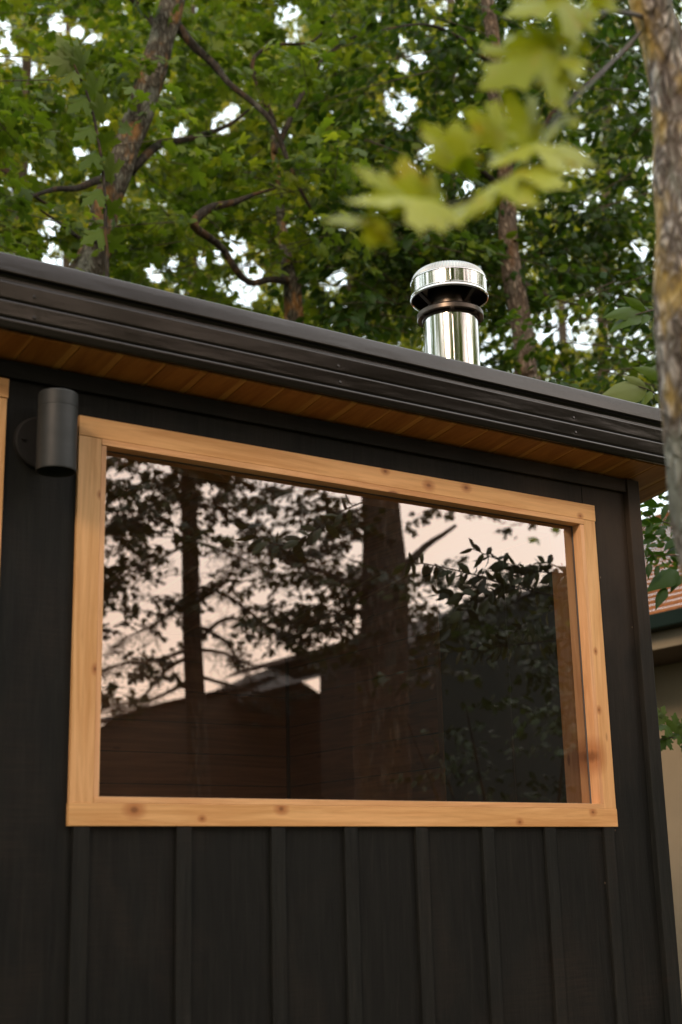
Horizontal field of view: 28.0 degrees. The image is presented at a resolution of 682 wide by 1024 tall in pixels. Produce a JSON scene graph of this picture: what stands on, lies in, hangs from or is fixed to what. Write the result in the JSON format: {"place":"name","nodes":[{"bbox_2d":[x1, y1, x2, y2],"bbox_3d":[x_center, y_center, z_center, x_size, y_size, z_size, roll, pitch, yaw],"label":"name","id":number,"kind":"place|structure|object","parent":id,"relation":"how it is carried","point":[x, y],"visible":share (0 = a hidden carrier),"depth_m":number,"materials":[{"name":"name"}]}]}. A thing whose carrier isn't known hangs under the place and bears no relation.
{"place":"outdoors","nodes":[
{"label":"outdoors","id":0,"kind":"place"},
{"bbox_2d":[0,0,681,610],"label":"sky","id":1,"kind":"structure","parent":0,"point":[76,31],"materials":[{"name":"white"}]},
{"label":"ground","id":2,"kind":"structure","parent":0,"visible":0},
{"bbox_2d":[0,1,148,260],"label":"maple tree","id":3,"kind":"object","parent":2,"relation":"on","point":[22,44],"visible":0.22,"depth_m":11.99,"materials":[{"name":"green plant"}]},
{"bbox_2d":[0,3,154,267],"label":"distant tree","id":4,"kind":"object","parent":2,"relation":"on","point":[68,28],"visible":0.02,"depth_m":33.30,"materials":[{"name":"green plant"}]},
{"bbox_2d":[41,34,128,276],"bbox_3d":[-1.482,0.361,7.590,0.595,6.798,0.180,9,-18,-33],"label":"maple sapling","id":5,"kind":"object","parent":2,"relation":"on","point":[66,57],"visible":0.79,"depth_m":8.31,"materials":[{"name":"green plant"}]},
{"bbox_2d":[0,0,230,295],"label":"broadleaf tree","id":6,"kind":"object","parent":2,"relation":"on","point":[72,91],"visible":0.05,"depth_m":18.70,"materials":[{"name":"green plant"}]},
{"bbox_2d":[59,4,304,317],"bbox_3d":[-4.008,-2.895,33.346,7.045,27.237,11.659,-3,-15,5],"label":"distant tree","id":7,"kind":"object","parent":2,"relation":"on","point":[180,133],"visible":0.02,"depth_m":34.01,"materials":[{"name":"green plant"}]},
{"bbox_2d":[13,1,353,331],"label":"broadleaf tree","id":8,"kind":"object","parent":2,"relation":"on","point":[86,34],"visible":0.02,"depth_m":22.30,"materials":[{"name":"green plant"}]},
{"bbox_2d":[0,0,448,338],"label":"maple tree","id":9,"kind":"object","parent":2,"relation":"on","point":[132,128],"visible":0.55,"depth_m":10.39,"materials":[{"name":"green plant"}]},
{"bbox_2d":[95,2,371,304],"bbox_3d":[-2.232,-4.429,37.553,12.436,32.373,9.505,9,-18,-33],"label":"distant tree","id":10,"kind":"object","parent":2,"relation":"on","point":[291,39],"depth_m":37.93,"materials":[{"name":"green plant"}]},
{"bbox_2d":[68,0,556,327],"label":"oak tree","id":11,"kind":"object","parent":2,"relation":"on","point":[291,306],"visible":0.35,"depth_m":11.76,"materials":[{"name":"green plant"}]},
{"bbox_2d":[141,0,483,350],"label":"broadleaf tree","id":12,"kind":"object","parent":2,"relation":"on","point":[237,96],"visible":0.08,"depth_m":21.93,"materials":[{"name":"green plant"}]},
{"bbox_2d":[0,252,681,1023],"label":"cabin","id":13,"kind":"object","parent":2,"relation":"on","point":[326,680],"visible":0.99,"depth_m":5.11,"materials":[{"name":"black wood"}]},
{"bbox_2d":[0,377,8,554],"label":"window","id":14,"kind":"structure","parent":13,"relation":"in","point":[4,382],"depth_m":4.28,"materials":[{"name":"brown wood"}]},
{"bbox_2d":[13,388,77,476],"bbox_3d":[-0.913,-0.243,4.289,0.176,0.255,0.178,9,-18,-33],"label":"wall lamp","id":15,"kind":"object","parent":13,"relation":"attached to","point":[45,442],"visible":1,"depth_m":4.24,"materials":[{"name":"grey metal"}]},
{"bbox_2d":[66,415,617,826],"bbox_3d":[0.065,0.479,4.971,2.293,1.303,0.190,9,-18,-33],"label":"window","id":16,"kind":"structure","parent":13,"relation":"in","point":[589,776],"depth_m":4.88,"materials":[{"name":"brown wood"}]},
{"bbox_2d":[215,0,490,349],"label":"distant tree","id":17,"kind":"object","parent":2,"relation":"on","point":[274,108],"visible":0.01,"depth_m":35.43,"materials":[{"name":"green plant"}]},
{"bbox_2d":[306,0,603,380],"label":"broadleaf tree","id":18,"kind":"object","parent":2,"relation":"on","point":[407,342],"visible":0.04,"depth_m":21.15,"materials":[{"name":"green plant"}]},
{"bbox_2d":[257,0,681,407],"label":"elm tree","id":19,"kind":"object","parent":2,"relation":"on","point":[496,252],"visible":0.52,"depth_m":11.46,"materials":[{"name":"green plant"}]},
{"bbox_2d":[322,0,681,576],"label":"lichen tree","id":20,"kind":"object","parent":2,"relation":"on","point":[532,53],"visible":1,"depth_m":2.28,"materials":[{"name":"green plant"}]},
{"bbox_2d":[407,0,681,384],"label":"distant tree","id":21,"kind":"object","parent":2,"relation":"on","point":[561,307],"visible":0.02,"depth_m":41.12,"materials":[{"name":"green plant"}]},
{"bbox_2d":[500,0,681,406],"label":"broadleaf tree","id":22,"kind":"object","parent":2,"relation":"on","point":[586,178],"visible":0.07,"depth_m":24.05,"materials":[{"name":"green plant"}]},
{"bbox_2d":[602,296,681,610],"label":"young elm","id":23,"kind":"object","parent":2,"relation":"on","point":[632,389],"visible":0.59,"depth_m":7.12,"materials":[{"name":"green plant"}]},
{"bbox_2d":[642,511,681,997],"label":"neighbour house","id":24,"kind":"structure","parent":2,"relation":"on","point":[666,628],"depth_m":9.87,"materials":[{"name":"beige paint"}]},
{"bbox_2d":[657,705,681,750],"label":"maple sapling","id":25,"kind":"object","parent":2,"relation":"on","point":[674,725],"visible":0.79,"depth_m":7.13,"materials":[{"name":"green plant"}]}
]}

